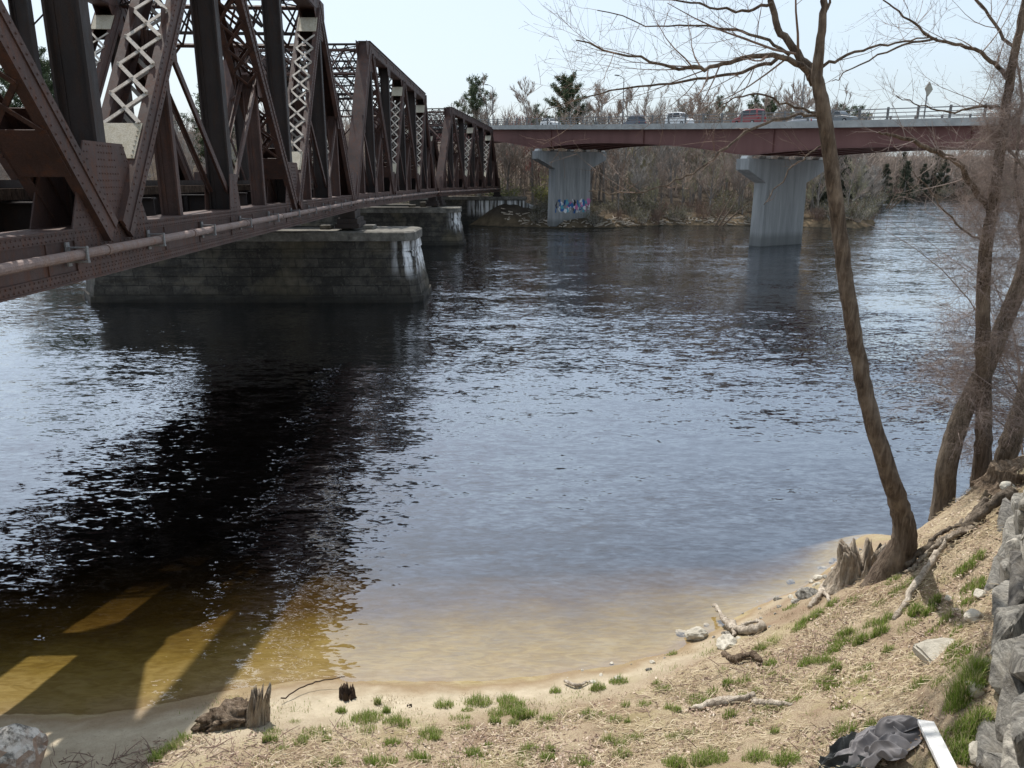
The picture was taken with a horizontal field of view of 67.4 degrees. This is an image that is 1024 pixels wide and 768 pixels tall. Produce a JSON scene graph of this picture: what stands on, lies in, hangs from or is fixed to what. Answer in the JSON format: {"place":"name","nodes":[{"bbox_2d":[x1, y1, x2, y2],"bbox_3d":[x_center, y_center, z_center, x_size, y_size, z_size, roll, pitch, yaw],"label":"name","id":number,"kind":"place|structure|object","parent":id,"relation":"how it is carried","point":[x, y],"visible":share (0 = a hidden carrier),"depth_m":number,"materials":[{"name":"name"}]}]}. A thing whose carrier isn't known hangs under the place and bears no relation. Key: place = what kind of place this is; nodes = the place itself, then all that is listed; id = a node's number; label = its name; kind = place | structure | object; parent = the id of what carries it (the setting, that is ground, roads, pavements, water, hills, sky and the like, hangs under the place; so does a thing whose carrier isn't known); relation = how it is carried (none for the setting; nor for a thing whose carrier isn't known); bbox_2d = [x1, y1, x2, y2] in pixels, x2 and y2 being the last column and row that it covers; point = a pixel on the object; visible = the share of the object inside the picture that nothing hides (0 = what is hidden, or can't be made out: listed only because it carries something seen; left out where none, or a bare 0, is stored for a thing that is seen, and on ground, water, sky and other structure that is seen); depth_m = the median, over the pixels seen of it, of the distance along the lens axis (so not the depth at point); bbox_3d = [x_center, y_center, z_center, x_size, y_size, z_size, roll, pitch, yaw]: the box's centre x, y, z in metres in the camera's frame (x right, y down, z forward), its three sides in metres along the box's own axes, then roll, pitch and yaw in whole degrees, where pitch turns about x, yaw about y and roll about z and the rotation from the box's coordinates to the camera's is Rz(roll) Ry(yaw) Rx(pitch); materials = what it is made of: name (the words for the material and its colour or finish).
{"place":"outdoors","nodes":[
{"label":"outdoors","id":0,"kind":"place"},
{"bbox_2d":[0,131,1023,767],"bbox_3d":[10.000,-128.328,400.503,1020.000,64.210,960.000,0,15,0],"label":"ground","id":1,"kind":"structure","parent":0,"point":[380,571],"depth_m":16.56,"materials":[{"name":"sand"}]},
{"bbox_2d":[0,723,47,767],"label":"boulder","id":2,"kind":"object","parent":1,"relation":"on","point":[23,746],"visible":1,"depth_m":8.68,"materials":[{"name":"stone"}]},
{"bbox_2d":[0,46,54,107],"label":"pine tree","id":3,"kind":"object","parent":1,"relation":"on","point":[45,66],"visible":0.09,"depth_m":139.55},
{"bbox_2d":[174,115,198,174],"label":"bare tree","id":4,"kind":"object","parent":1,"relation":"on","point":[196,150],"visible":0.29,"depth_m":144.70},
{"bbox_2d":[180,84,234,163],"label":"pine tree","id":5,"kind":"object","parent":1,"relation":"on","point":[200,142],"visible":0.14,"depth_m":156.29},
{"bbox_2d":[190,697,248,732],"bbox_3d":[-3.593,4.193,9.773,0.949,0.274,0.505,-6,16,-21],"label":"root clump","id":6,"kind":"object","parent":1,"relation":"on","point":[227,714],"visible":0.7,"depth_m":9.63,"materials":[{"name":"brown wood"}]},
{"bbox_2d":[245,683,271,727],"bbox_3d":[-3.226,4.087,9.674,0.435,0.658,0.397,6,16,21],"label":"tree stump","id":7,"kind":"object","parent":1,"relation":"on","point":[258,712],"visible":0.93,"depth_m":9.59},
{"bbox_2d":[339,682,356,701],"bbox_3d":[-2.254,4.250,10.487,0.353,0.299,0.315,0,15,0],"label":"tree stump","id":8,"kind":"object","parent":1,"relation":"on","point":[347,692],"visible":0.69,"depth_m":10.48,"materials":[{"name":"brown wood"}]},
{"bbox_2d":[379,196,546,225],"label":"stone abutment","id":9,"kind":"object","parent":1,"relation":"on","point":[474,208],"visible":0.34,"depth_m":123.52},
{"bbox_2d":[364,107,502,204],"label":"railway truss span","id":10,"kind":"object","parent":9,"relation":"on","point":[482,177],"visible":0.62,"depth_m":100.65,"materials":[{"name":"metal"}]},
{"bbox_2d":[451,73,497,195],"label":"pine tree","id":11,"kind":"object","parent":1,"relation":"on","point":[473,92],"visible":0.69,"depth_m":153.69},
{"bbox_2d":[466,72,514,194],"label":"bare tree","id":12,"kind":"object","parent":1,"relation":"on","point":[486,112],"visible":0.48,"depth_m":151.89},
{"bbox_2d":[472,173,524,195],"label":"shrub","id":13,"kind":"object","parent":1,"relation":"on","point":[515,193],"visible":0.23,"depth_m":131.22,"materials":[{"name":"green plant"}]},
{"bbox_2d":[0,99,1023,201],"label":"distant woods","id":14,"kind":"object","parent":1,"relation":"on","point":[876,157],"visible":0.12,"depth_m":190.38,"materials":[{"name":"plant"}]},
{"bbox_2d":[495,115,529,189],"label":"bare tree","id":15,"kind":"object","parent":1,"relation":"on","point":[505,160],"visible":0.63,"depth_m":147.65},
{"bbox_2d":[49,552,991,767],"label":"fallen twigs","id":16,"kind":"object","parent":1,"relation":"on","point":[213,746],"depth_m":9.03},
{"bbox_2d":[503,75,550,201],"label":"bare tree","id":17,"kind":"object","parent":1,"relation":"on","point":[520,97],"visible":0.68,"depth_m":143.86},
{"bbox_2d":[527,207,547,222],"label":"shrub","id":18,"kind":"object","parent":1,"relation":"on","point":[534,215],"visible":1,"depth_m":118.71,"materials":[{"name":"brown plant"}]},
{"bbox_2d":[528,170,548,206],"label":"shrub","id":19,"kind":"object","parent":1,"relation":"on","point":[544,193],"visible":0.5,"depth_m":133.76,"materials":[{"name":"green plant"}]},
{"bbox_2d":[529,70,596,148],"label":"pine tree","id":20,"kind":"object","parent":1,"relation":"on","point":[570,79],"visible":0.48,"depth_m":147.59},
{"bbox_2d":[532,149,605,226],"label":"concrete pier","id":21,"kind":"structure","parent":1,"relation":"on","point":[568,195],"depth_m":116.27,"materials":[{"name":"grey"}]},
{"bbox_2d":[429,103,1023,156],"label":"road bridge","id":22,"kind":"structure","parent":21,"relation":"on","point":[609,136],"depth_m":80.37,"materials":[{"name":"paint"}]},
{"bbox_2d":[665,112,693,123],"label":"passenger van","id":23,"kind":"object","parent":22,"relation":"on","point":[682,120],"visible":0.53,"depth_m":91.83,"materials":[{"name":"white paint"}]},
{"bbox_2d":[732,109,765,122],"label":"passenger car","id":24,"kind":"object","parent":22,"relation":"on","point":[738,119],"visible":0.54,"depth_m":82.78,"materials":[{"name":"red paint"}]},
{"bbox_2d":[831,111,857,120],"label":"passenger car","id":25,"kind":"object","parent":22,"relation":"on","point":[846,114],"visible":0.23,"depth_m":73.98,"materials":[{"name":"grey paint"}]},
{"bbox_2d":[145,546,995,767],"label":"grass","id":26,"kind":"structure","parent":1,"relation":"on","point":[959,694],"depth_m":8.89,"materials":[{"name":"plant"}]},
{"bbox_2d":[130,454,1023,767],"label":"straw litter","id":27,"kind":"object","parent":1,"relation":"on","point":[677,743],"visible":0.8,"depth_m":8.70,"materials":[{"name":"beige plant"}]},
{"bbox_2d":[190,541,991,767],"bbox_3d":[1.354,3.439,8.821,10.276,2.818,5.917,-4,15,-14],"label":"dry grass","id":28,"kind":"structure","parent":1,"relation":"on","point":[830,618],"depth_m":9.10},
{"bbox_2d":[581,206,607,225],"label":"shrub","id":29,"kind":"object","parent":1,"relation":"on","point":[589,218],"visible":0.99,"depth_m":116.50,"materials":[{"name":"brown plant"}]},
{"bbox_2d":[585,109,606,205],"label":"bare tree","id":30,"kind":"object","parent":1,"relation":"on","point":[591,178],"visible":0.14,"depth_m":136.99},
{"bbox_2d":[587,87,618,204],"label":"bare tree","id":31,"kind":"object","parent":1,"relation":"on","point":[591,108],"visible":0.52,"depth_m":133.96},
{"bbox_2d":[592,108,617,199],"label":"bare tree","id":32,"kind":"object","parent":1,"relation":"on","point":[608,153],"visible":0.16,"depth_m":147.40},
{"bbox_2d":[602,148,626,211],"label":"bare tree","id":33,"kind":"object","parent":1,"relation":"on","point":[611,178],"visible":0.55,"depth_m":127.84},
{"bbox_2d":[599,149,631,214],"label":"bare tree","id":34,"kind":"object","parent":1,"relation":"on","point":[624,166],"visible":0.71,"depth_m":122.23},
{"bbox_2d":[607,84,638,201],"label":"bare tree","id":35,"kind":"object","parent":1,"relation":"on","point":[629,94],"visible":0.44,"depth_m":130.26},
{"bbox_2d":[501,208,750,226],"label":"bank debris","id":36,"kind":"object","parent":1,"relation":"on","point":[710,218],"visible":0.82,"depth_m":121.53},
{"bbox_2d":[617,110,647,201],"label":"bare tree","id":37,"kind":"object","parent":1,"relation":"on","point":[639,150],"visible":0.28,"depth_m":142.25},
{"bbox_2d":[615,186,656,213],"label":"shrub","id":38,"kind":"object","parent":1,"relation":"on","point":[641,204],"visible":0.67,"depth_m":126.12,"materials":[{"name":"brown plant"}]},
{"bbox_2d":[628,155,647,203],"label":"bare tree","id":39,"kind":"object","parent":1,"relation":"on","point":[636,180],"visible":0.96,"depth_m":125.58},
{"bbox_2d":[626,206,651,223],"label":"shrub","id":40,"kind":"object","parent":1,"relation":"on","point":[640,216],"visible":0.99,"depth_m":121.15,"materials":[{"name":"brown plant"}]},
{"bbox_2d":[615,77,663,174],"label":"bare tree","id":41,"kind":"object","parent":1,"relation":"on","point":[644,105],"visible":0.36,"depth_m":164.38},
{"bbox_2d":[630,146,658,193],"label":"bare tree","id":42,"kind":"object","parent":1,"relation":"on","point":[643,164],"visible":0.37,"depth_m":145.64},
{"bbox_2d":[636,154,653,201],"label":"bare tree","id":43,"kind":"object","parent":1,"relation":"on","point":[647,175],"visible":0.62,"depth_m":135.81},
{"bbox_2d":[644,177,660,214],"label":"bare tree","id":44,"kind":"object","parent":1,"relation":"on","point":[651,192],"visible":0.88,"depth_m":125.01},
{"bbox_2d":[643,114,669,200],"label":"bare tree","id":45,"kind":"object","parent":1,"relation":"on","point":[657,154],"visible":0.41,"depth_m":140.85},
{"bbox_2d":[641,81,675,171],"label":"bare tree","id":46,"kind":"object","parent":1,"relation":"on","point":[661,109],"visible":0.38,"depth_m":153.32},
{"bbox_2d":[647,145,674,209],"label":"bare tree","id":47,"kind":"object","parent":1,"relation":"on","point":[662,176],"visible":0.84,"depth_m":126.13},
{"bbox_2d":[645,110,688,202],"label":"bare tree","id":48,"kind":"object","parent":1,"relation":"on","point":[673,158],"visible":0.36,"depth_m":141.62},
{"bbox_2d":[663,203,686,220],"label":"shrub","id":49,"kind":"object","parent":1,"relation":"on","point":[671,214],"visible":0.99,"depth_m":124.58,"materials":[{"name":"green plant"}]},
{"bbox_2d":[671,149,695,207],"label":"bare tree","id":50,"kind":"object","parent":1,"relation":"on","point":[686,172],"visible":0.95,"depth_m":127.01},
{"bbox_2d":[675,92,706,202],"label":"bare tree","id":51,"kind":"object","parent":1,"relation":"on","point":[692,107],"visible":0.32,"depth_m":143.17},
{"bbox_2d":[674,76,717,199],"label":"bare tree","id":52,"kind":"object","parent":1,"relation":"on","point":[698,114],"visible":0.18,"depth_m":150.17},
{"bbox_2d":[684,626,708,640],"bbox_3d":[2.914,3.947,12.165,0.325,0.207,0.313,10,18,34],"label":"shore rock","id":53,"kind":"object","parent":1,"relation":"on","point":[696,633],"visible":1,"depth_m":12.09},
{"bbox_2d":[673,148,721,203],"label":"bare tree","id":54,"kind":"object","parent":1,"relation":"on","point":[696,157],"visible":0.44,"depth_m":141.46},
{"bbox_2d":[688,148,714,207],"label":"bare tree","id":55,"kind":"object","parent":1,"relation":"on","point":[698,159],"visible":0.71,"depth_m":131.43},
{"bbox_2d":[691,202,716,219],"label":"bare shrub","id":56,"kind":"object","parent":1,"relation":"on","point":[699,212],"visible":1,"depth_m":124.85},
{"bbox_2d":[683,84,726,202],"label":"bare tree","id":57,"kind":"object","parent":1,"relation":"on","point":[707,151],"visible":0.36,"depth_m":140.37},
{"bbox_2d":[690,151,733,215],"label":"bare tree","id":58,"kind":"object","parent":1,"relation":"on","point":[719,179],"visible":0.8,"depth_m":124.47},
{"bbox_2d":[688,692,754,709],"bbox_3d":[2.525,3.810,9.262,0.790,0.300,0.136,2,15,7],"label":"driftwood","id":59,"kind":"object","parent":1,"relation":"on","point":[710,702],"visible":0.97,"depth_m":9.23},
{"bbox_2d":[704,186,744,211],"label":"shrub","id":60,"kind":"object","parent":1,"relation":"on","point":[721,198],"visible":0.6,"depth_m":128.90,"materials":[{"name":"brown plant"}]},
{"bbox_2d":[716,634,736,649],"bbox_3d":[3.161,3.789,11.305,0.323,0.191,0.343,-5,15,-17],"label":"shore rock","id":61,"kind":"object","parent":1,"relation":"on","point":[724,641],"visible":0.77,"depth_m":11.23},
{"bbox_2d":[714,178,750,226],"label":"dead tree","id":62,"kind":"object","parent":1,"relation":"on","point":[726,222],"visible":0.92,"depth_m":118.90,"materials":[{"name":"wood"}]},
{"bbox_2d":[709,152,759,210],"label":"bare tree","id":63,"kind":"object","parent":1,"relation":"on","point":[732,171],"visible":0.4,"depth_m":125.75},
{"bbox_2d":[517,0,952,587],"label":"river tree","id":64,"kind":"object","parent":1,"relation":"on","point":[899,550],"visible":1,"depth_m":9.16,"materials":[{"name":"brown plant"}]},
{"bbox_2d":[712,604,765,636],"bbox_3d":[3.563,3.643,12.077,0.500,0.606,1.492,0,15,0],"label":"driftwood","id":65,"kind":"object","parent":1,"relation":"on","point":[746,627],"visible":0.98,"depth_m":11.71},
{"bbox_2d":[727,155,752,214],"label":"bare tree","id":66,"kind":"object","parent":1,"relation":"on","point":[733,180],"visible":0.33,"depth_m":125.05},
{"bbox_2d":[721,649,763,662],"bbox_3d":[3.100,3.732,10.448,0.302,0.426,0.782,-10,18,-33],"label":"driftwood","id":67,"kind":"object","parent":1,"relation":"on","point":[749,653],"visible":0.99,"depth_m":10.36,"materials":[{"name":"brown wood"}]},
{"bbox_2d":[759,94,778,121],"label":"pine tree","id":68,"kind":"object","parent":1,"relation":"on","point":[773,108],"visible":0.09,"depth_m":201.92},
{"bbox_2d":[749,697,791,708],"bbox_3d":[2.969,3.694,8.876,0.139,0.298,0.518,-10,18,-33],"label":"driftwood","id":69,"kind":"object","parent":1,"relation":"on","point":[762,702],"visible":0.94,"depth_m":8.84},
{"bbox_2d":[762,90,800,158],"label":"bare tree","id":70,"kind":"object","parent":1,"relation":"on","point":[781,101],"visible":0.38,"depth_m":134.24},
{"bbox_2d":[773,79,815,158],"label":"bare tree","id":71,"kind":"object","parent":1,"relation":"on","point":[793,87],"visible":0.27,"depth_m":145.92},
{"bbox_2d":[795,587,816,599],"bbox_3d":[4.722,3.350,12.288,0.349,0.193,0.351,-8,17,-28],"label":"shore rock","id":72,"kind":"object","parent":1,"relation":"on","point":[802,593],"visible":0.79,"depth_m":12.23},
{"bbox_2d":[805,172,825,208],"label":"bare tree","id":73,"kind":"object","parent":1,"relation":"on","point":[810,192],"visible":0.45,"depth_m":123.80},
{"bbox_2d":[807,580,829,606],"bbox_3d":[4.960,3.157,12.105,0.339,0.654,2.174,8,17,28],"label":"driftwood","id":74,"kind":"object","parent":1,"relation":"on","point":[821,591],"visible":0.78,"depth_m":11.53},
{"bbox_2d":[820,155,856,203],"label":"pine tree","id":75,"kind":"object","parent":1,"relation":"on","point":[844,188],"visible":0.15,"depth_m":128.74,"materials":[{"name":"plant"}]},
{"bbox_2d":[831,82,863,156],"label":"bare tree","id":76,"kind":"object","parent":1,"relation":"on","point":[835,107],"visible":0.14,"depth_m":144.00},
{"bbox_2d":[822,537,885,595],"bbox_3d":[5.311,2.776,11.573,1.132,0.799,1.134,0,15,0],"label":"tree stump","id":77,"kind":"object","parent":1,"relation":"on","point":[852,565],"visible":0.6,"depth_m":11.54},
{"bbox_2d":[841,154,868,218],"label":"bare tree","id":78,"kind":"object","parent":1,"relation":"on","point":[854,173],"visible":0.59,"depth_m":115.91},
{"bbox_2d":[844,169,868,205],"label":"bare tree","id":79,"kind":"object","parent":1,"relation":"on","point":[860,177],"visible":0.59,"depth_m":123.53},
{"bbox_2d":[844,199,874,221],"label":"shrub","id":80,"kind":"object","parent":1,"relation":"on","point":[857,215],"visible":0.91,"depth_m":117.24,"materials":[{"name":"brown plant"}]},
{"bbox_2d":[847,154,876,200],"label":"bare tree","id":81,"kind":"object","parent":1,"relation":"on","point":[866,177],"visible":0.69,"depth_m":129.27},
{"bbox_2d":[818,715,921,767],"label":"plastic bag","id":82,"kind":"object","parent":1,"relation":"on","point":[889,738],"visible":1,"depth_m":7.07,"materials":[{"name":"plastic"}]},
{"bbox_2d":[862,164,886,201],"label":"bare tree","id":83,"kind":"object","parent":1,"relation":"on","point":[877,184],"visible":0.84,"depth_m":130.01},
{"bbox_2d":[878,164,897,204],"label":"pine tree","id":84,"kind":"object","parent":1,"relation":"on","point":[886,166],"visible":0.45,"depth_m":227.13,"materials":[{"name":"plant"}]},
{"bbox_2d":[893,160,917,199],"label":"pine tree","id":85,"kind":"object","parent":1,"relation":"on","point":[906,168],"visible":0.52,"depth_m":289.45,"materials":[{"name":"plant"}]},
{"bbox_2d":[789,0,1023,486],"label":"river tree","id":86,"kind":"object","parent":1,"relation":"on","point":[991,203],"visible":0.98,"depth_m":10.78,"materials":[{"name":"brown plant"}]},
{"bbox_2d":[893,550,938,618],"bbox_3d":[5.196,2.564,9.874,1.323,0.498,0.129,-14,20,-42],"label":"driftwood","id":87,"kind":"object","parent":1,"relation":"on","point":[915,583],"visible":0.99,"depth_m":9.86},
{"bbox_2d":[815,141,1023,454],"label":"twiggy thicket","id":88,"kind":"object","parent":1,"relation":"on","point":[1021,445],"visible":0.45,"depth_m":11.72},
{"bbox_2d":[915,164,931,196],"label":"pine tree","id":89,"kind":"object","parent":1,"relation":"on","point":[925,181],"visible":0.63,"depth_m":314.43,"materials":[{"name":"plant"}]},
{"bbox_2d":[912,638,953,663],"bbox_3d":[4.454,2.806,7.971,0.467,0.132,0.361,-10,33,-3],"label":"flat stone","id":90,"kind":"object","parent":1,"relation":"on","point":[926,649],"visible":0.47,"depth_m":7.99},
{"bbox_2d":[917,719,956,767],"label":"white plank","id":91,"kind":"object","parent":1,"relation":"on","point":[939,750],"visible":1,"depth_m":6.67,"materials":[{"name":"paint"}]},
{"bbox_2d":[905,512,972,573],"bbox_3d":[5.840,2.172,10.432,1.069,0.760,0.164,-4,15,-16],"label":"exposed root","id":92,"kind":"object","parent":1,"relation":"on","point":[934,546],"visible":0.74,"depth_m":10.41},
{"bbox_2d":[929,159,954,194],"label":"pine tree","id":93,"kind":"object","parent":1,"relation":"on","point":[941,174],"visible":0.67,"depth_m":318.14,"materials":[{"name":"plant"}]},
{"bbox_2d":[880,0,1023,520],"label":"river tree","id":94,"kind":"object","parent":1,"relation":"on","point":[950,453],"visible":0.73,"depth_m":11.66,"materials":[{"name":"brown plant"}]},
{"bbox_2d":[927,497,988,543],"bbox_3d":[6.097,2.017,10.683,1.001,0.906,0.140,-2,15,-6],"label":"exposed root","id":95,"kind":"object","parent":1,"relation":"on","point":[947,529],"visible":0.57,"depth_m":10.63,"materials":[{"name":"grey plant"}]},
{"bbox_2d":[903,486,1019,567],"bbox_3d":[6.084,1.940,10.429,1.504,1.146,0.210,-1,15,-3],"label":"exposed root","id":96,"kind":"object","parent":1,"relation":"on","point":[986,508],"visible":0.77,"depth_m":10.35,"materials":[{"name":"brown plant"}]},
{"bbox_2d":[929,490,1001,556],"bbox_3d":[6.163,1.890,10.378,1.156,0.831,0.157,-5,15,-17],"label":"exposed root","id":97,"kind":"object","parent":1,"relation":"on","point":[958,531],"visible":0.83,"depth_m":10.32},
{"bbox_2d":[968,741,977,764],"bbox_3d":[3.902,3.079,6.407,0.168,0.119,0.242,8,17,29],"label":"stone","id":98,"kind":"object","parent":1,"relation":"on","point":[972,750],"visible":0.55,"depth_m":6.38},
{"bbox_2d":[963,608,983,624],"bbox_3d":[4.957,2.483,8.222,0.225,0.135,0.192,-14,20,-42],"label":"stone","id":99,"kind":"object","parent":1,"relation":"on","point":[970,615],"visible":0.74,"depth_m":8.17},
{"bbox_2d":[964,681,984,697],"bbox_3d":[4.220,2.769,6.992,0.182,0.126,0.165,0,15,0],"label":"stone","id":100,"kind":"object","parent":1,"relation":"on","point":[973,688],"visible":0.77,"depth_m":6.93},
{"bbox_2d":[958,156,1023,473],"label":"river tree","id":101,"kind":"object","parent":1,"relation":"on","point":[1007,448],"visible":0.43,"depth_m":12.06,"materials":[{"name":"brown plant"}]},
{"bbox_2d":[971,459,1023,495],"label":"tree stump","id":102,"kind":"object","parent":1,"relation":"on","point":[994,476],"visible":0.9,"depth_m":10.86,"materials":[{"name":"brown wood"}]},
{"bbox_2d":[975,492,1023,767],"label":"stone wall","id":103,"kind":"structure","parent":1,"relation":"on","point":[1000,739],"depth_m":6.85,"materials":[{"name":"stone"}]},
{"bbox_2d":[0,199,1023,563],"bbox_3d":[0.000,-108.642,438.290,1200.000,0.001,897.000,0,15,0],"label":"river water","id":104,"kind":"structure","parent":0,"point":[712,285],"depth_m":35.52,"materials":[{"name":"liquid"}]},
{"bbox_2d":[84,224,431,339],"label":"stone pier","id":105,"kind":"structure","parent":104,"relation":"in","point":[363,264],"depth_m":45.33,"materials":[{"name":"stone"}]},
{"bbox_2d":[0,0,362,302],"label":"railway truss span","id":106,"kind":"object","parent":105,"relation":"on","point":[82,198],"visible":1,"depth_m":17.81,"materials":[{"name":"metal"}]},
{"bbox_2d":[297,202,465,245],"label":"stone pier","id":107,"kind":"structure","parent":104,"relation":"in","point":[440,225],"depth_m":85.38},
{"bbox_2d":[199,40,439,224],"bbox_3d":[-13.988,-20.753,66.026,10.420,11.772,41.618,0,15,2],"label":"railway truss span","id":108,"kind":"object","parent":107,"relation":"on","point":[403,171],"visible":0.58,"depth_m":57.41,"materials":[{"name":"metal"}]},
{"bbox_2d":[736,156,823,261],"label":"concrete pier","id":109,"kind":"structure","parent":104,"relation":"in","point":[777,219],"depth_m":84.27,"materials":[{"name":"concrete"}]},
{"bbox_2d":[0,0,1023,157],"label":"sky","id":110,"kind":"structure","parent":0,"point":[437,44],"materials":[{"name":"white"}]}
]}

